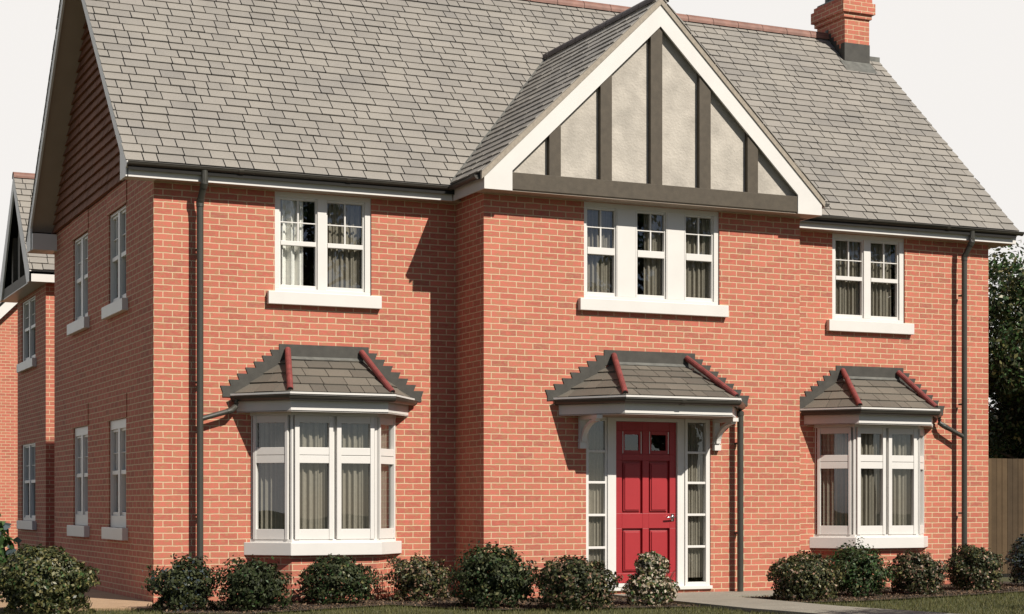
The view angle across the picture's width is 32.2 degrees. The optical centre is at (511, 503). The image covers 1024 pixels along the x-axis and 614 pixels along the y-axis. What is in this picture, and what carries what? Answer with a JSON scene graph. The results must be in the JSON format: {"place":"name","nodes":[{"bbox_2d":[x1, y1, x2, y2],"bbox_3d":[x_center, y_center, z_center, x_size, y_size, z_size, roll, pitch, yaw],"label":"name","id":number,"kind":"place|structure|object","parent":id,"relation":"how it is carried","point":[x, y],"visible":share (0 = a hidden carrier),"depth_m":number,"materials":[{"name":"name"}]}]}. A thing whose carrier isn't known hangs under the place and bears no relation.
{"place":"outdoors","nodes":[
{"label":"outdoors","id":0,"kind":"place"},
{"bbox_2d":[0,589,152,610],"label":"side path","id":1,"kind":"structure","parent":0,"point":[102,600],"depth_m":20.73,"materials":[{"name":"beige concrete"}]},
{"bbox_2d":[0,514,21,598],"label":"shrub","id":2,"kind":"object","parent":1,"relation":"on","point":[5,540],"visible":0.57,"depth_m":20.95,"materials":[{"name":"green plant"}]},
{"bbox_2d":[0,551,1023,613],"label":"ground","id":3,"kind":"structure","parent":0,"point":[1005,578],"depth_m":19.86,"materials":[{"name":"green plant"}]},
{"bbox_2d":[0,302,17,550],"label":"brick house","id":4,"kind":"structure","parent":3,"relation":"on","point":[8,413],"depth_m":44.97,"materials":[{"name":"red brick"}]},
{"bbox_2d":[0,172,53,550],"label":"brick house","id":5,"kind":"structure","parent":3,"relation":"on","point":[26,282],"depth_m":31.22,"materials":[{"name":"red brick"}]},
{"bbox_2d":[17,296,35,372],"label":"window","id":6,"kind":"structure","parent":5,"relation":"in","point":[29,362],"depth_m":31.93,"materials":[{"name":"white paint"}]},
{"bbox_2d":[17,443,35,529],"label":"window","id":7,"kind":"structure","parent":5,"relation":"in","point":[28,522],"depth_m":31.93,"materials":[{"name":"white paint"}]},
{"bbox_2d":[0,543,100,613],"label":"shrub","id":8,"kind":"object","parent":3,"relation":"on","point":[37,578],"visible":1,"depth_m":18.62,"materials":[{"name":"green plant"}]},
{"bbox_2d":[25,0,1023,603],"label":"brick house","id":9,"kind":"structure","parent":3,"relation":"on","point":[699,302],"depth_m":22.50,"materials":[{"name":"red brick"}]},
{"bbox_2d":[67,232,88,335],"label":"window","id":10,"kind":"structure","parent":9,"relation":"in","point":[81,323],"depth_m":24.87,"materials":[{"name":"white paint"}]},
{"bbox_2d":[67,426,88,536],"bbox_3d":[-6.039,-0.313,24.887,0.171,1.537,1.270,0,0,-24],"label":"window","id":11,"kind":"structure","parent":9,"relation":"in","point":[81,433],"depth_m":24.89,"materials":[{"name":"white paint"}]},
{"bbox_2d":[101,205,127,319],"bbox_3d":[-5.031,-3.087,22.669,0.171,1.350,1.260,0,0,-24],"label":"window","id":12,"kind":"structure","parent":9,"relation":"in","point":[118,305],"depth_m":22.70,"materials":[{"name":"white paint"}]},
{"bbox_2d":[101,418,127,540],"bbox_3d":[-5.031,-0.313,22.669,0.171,1.537,1.260,0,0,-24],"label":"window","id":13,"kind":"structure","parent":9,"relation":"in","point":[117,428],"depth_m":22.70,"materials":[{"name":"white paint"}]},
{"bbox_2d":[244,412,401,555],"bbox_3d":[-2.206,-0.243,21.504,2.020,1.713,0.518,0,0,-24],"label":"bay window","id":14,"kind":"structure","parent":9,"relation":"in","point":[324,476],"depth_m":21.34,"materials":[{"name":"white paint"}]},
{"bbox_2d":[267,191,381,308],"bbox_3d":[-2.325,-3.099,21.761,1.448,1.375,0.284,0,0,-24],"label":"window","id":15,"kind":"structure","parent":9,"relation":"in","point":[341,244],"depth_m":21.74,"materials":[{"name":"white paint"}]},
{"bbox_2d":[616,421,675,582],"bbox_3d":[1.708,-0.022,22.578,0.879,2.045,0.110,0,0,-24],"label":"front door","id":16,"kind":"structure","parent":9,"relation":"in","point":[645,478],"depth_m":22.59,"materials":[{"name":"red paint"}]},
{"bbox_2d":[578,201,728,317],"bbox_3d":[1.777,-3.102,22.626,2.145,1.370,0.249,0,0,-24],"label":"window","id":17,"kind":"structure","parent":9,"relation":"in","point":[676,256],"depth_m":22.68,"materials":[{"name":"white paint"}]},
{"bbox_2d":[810,424,927,548],"bbox_3d":[5.136,-0.243,24.841,2.020,1.713,0.515,0,0,-24],"label":"bay window","id":18,"kind":"structure","parent":9,"relation":"in","point":[885,464],"depth_m":24.66,"materials":[{"name":"white paint"}]},
{"bbox_2d":[826,233,913,334],"bbox_3d":[5.019,-3.099,25.081,1.448,1.375,0.250,0,0,-24],"label":"window","id":19,"kind":"structure","parent":9,"relation":"in","point":[875,280],"depth_m":25.08,"materials":[{"name":"white paint"}]},
{"bbox_2d":[160,583,1023,613],"bbox_3d":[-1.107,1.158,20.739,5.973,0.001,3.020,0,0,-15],"label":"flower bed","id":20,"kind":"object","parent":3,"relation":"on","point":[450,601],"visible":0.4,"depth_m":20.06,"materials":[{"name":"brown wood"}]},
{"bbox_2d":[140,551,223,613],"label":"shrub","id":21,"kind":"object","parent":20,"relation":"on","point":[179,585],"visible":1,"depth_m":19.30,"materials":[{"name":"green plant"}]},
{"bbox_2d":[206,554,298,612],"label":"shrub","id":22,"kind":"object","parent":20,"relation":"on","point":[251,585],"visible":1,"depth_m":19.17,"materials":[{"name":"green plant"}]},
{"bbox_2d":[294,553,382,604],"bbox_3d":[-2.037,0.873,20.704,1.021,0.606,0.880,0,0,-24],"label":"shrub","id":23,"kind":"object","parent":20,"relation":"on","point":[344,578],"visible":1,"depth_m":20.49,"materials":[{"name":"green plant"}]},
{"bbox_2d":[380,551,455,601],"bbox_3d":[-1.101,0.871,21.380,1.035,0.624,0.880,0,0,-24],"label":"shrub","id":24,"kind":"object","parent":20,"relation":"on","point":[418,576],"visible":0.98,"depth_m":21.17,"materials":[{"name":"green plant"}]},
{"bbox_2d":[434,540,543,610],"bbox_3d":[-0.237,0.794,19.968,1.303,0.782,1.080,0,0,-24],"label":"shrub","id":25,"kind":"object","parent":20,"relation":"on","point":[497,576],"visible":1,"depth_m":19.73,"materials":[{"name":"green plant"}]},
{"bbox_2d":[532,555,622,610],"bbox_3d":[0.710,0.867,19.720,1.036,0.616,0.877,0,0,-24],"label":"shrub","id":26,"kind":"object","parent":20,"relation":"on","point":[574,582],"visible":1,"depth_m":19.47,"materials":[{"name":"green plant"}]},
{"bbox_2d":[621,550,679,607],"bbox_3d":[1.586,0.861,20.438,0.728,0.654,0.644,0,0,-24],"label":"shrub","id":27,"kind":"object","parent":20,"relation":"on","point":[650,582],"visible":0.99,"depth_m":20.31,"materials":[{"name":"green plant"}]},
{"bbox_2d":[748,581,1023,601],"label":"flower bed","id":28,"kind":"object","parent":3,"relation":"on","point":[966,590],"visible":0.3,"depth_m":22.72,"materials":[{"name":"brown soil"}]},
{"bbox_2d":[766,549,846,600],"bbox_3d":[3.571,0.863,21.504,1.006,0.634,0.838,0,0,-24],"label":"shrub","id":29,"kind":"object","parent":28,"relation":"on","point":[807,574],"visible":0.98,"depth_m":21.27,"materials":[{"name":"green plant"}]},
{"bbox_2d":[822,536,901,597],"bbox_3d":[4.278,0.792,22.331,1.190,0.778,0.947,0,0,-24],"label":"shrub","id":30,"kind":"object","parent":28,"relation":"on","point":[865,570],"visible":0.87,"depth_m":22.16,"materials":[{"name":"green plant"}]},
{"bbox_2d":[886,549,948,594],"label":"shrub","id":31,"kind":"object","parent":28,"relation":"on","point":[921,572],"visible":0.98,"depth_m":22.64,"materials":[{"name":"green plant"}]},
{"bbox_2d":[943,544,1004,590],"bbox_3d":[6.263,0.854,24.022,0.751,0.643,0.887,0,0,36],"label":"shrub","id":32,"kind":"object","parent":28,"relation":"on","point":[978,567],"visible":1,"depth_m":23.81,"materials":[{"name":"green plant"}]},
{"bbox_2d":[1003,534,1023,584],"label":"shrub","id":33,"kind":"object","parent":28,"relation":"on","point":[1017,553],"visible":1,"depth_m":24.83,"materials":[{"name":"green plant"}]},
{"bbox_2d":[988,240,1023,458],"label":"tree","id":34,"kind":"object","parent":3,"relation":"on","point":[1006,360],"visible":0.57,"depth_m":36.10,"materials":[{"name":"green plant"}]},
{"bbox_2d":[988,458,1023,575],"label":"wooden fence","id":35,"kind":"object","parent":3,"relation":"on","point":[1005,503],"visible":0.25,"depth_m":28.54,"materials":[{"name":"brown wood"}]},
{"bbox_2d":[988,363,1023,458],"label":"tree","id":36,"kind":"object","parent":3,"relation":"on","point":[1004,399],"visible":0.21,"depth_m":37.63,"materials":[{"name":"green plant"}]},
{"bbox_2d":[0,0,1023,410],"label":"sky","id":37,"kind":"structure","parent":0,"point":[960,62],"materials":[{"name":"white"}]},
{"bbox_2d":[610,590,955,613],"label":"front path","id":38,"kind":"structure","parent":0,"point":[735,600],"depth_m":20.02,"materials":[{"name":"concrete"}]}
]}

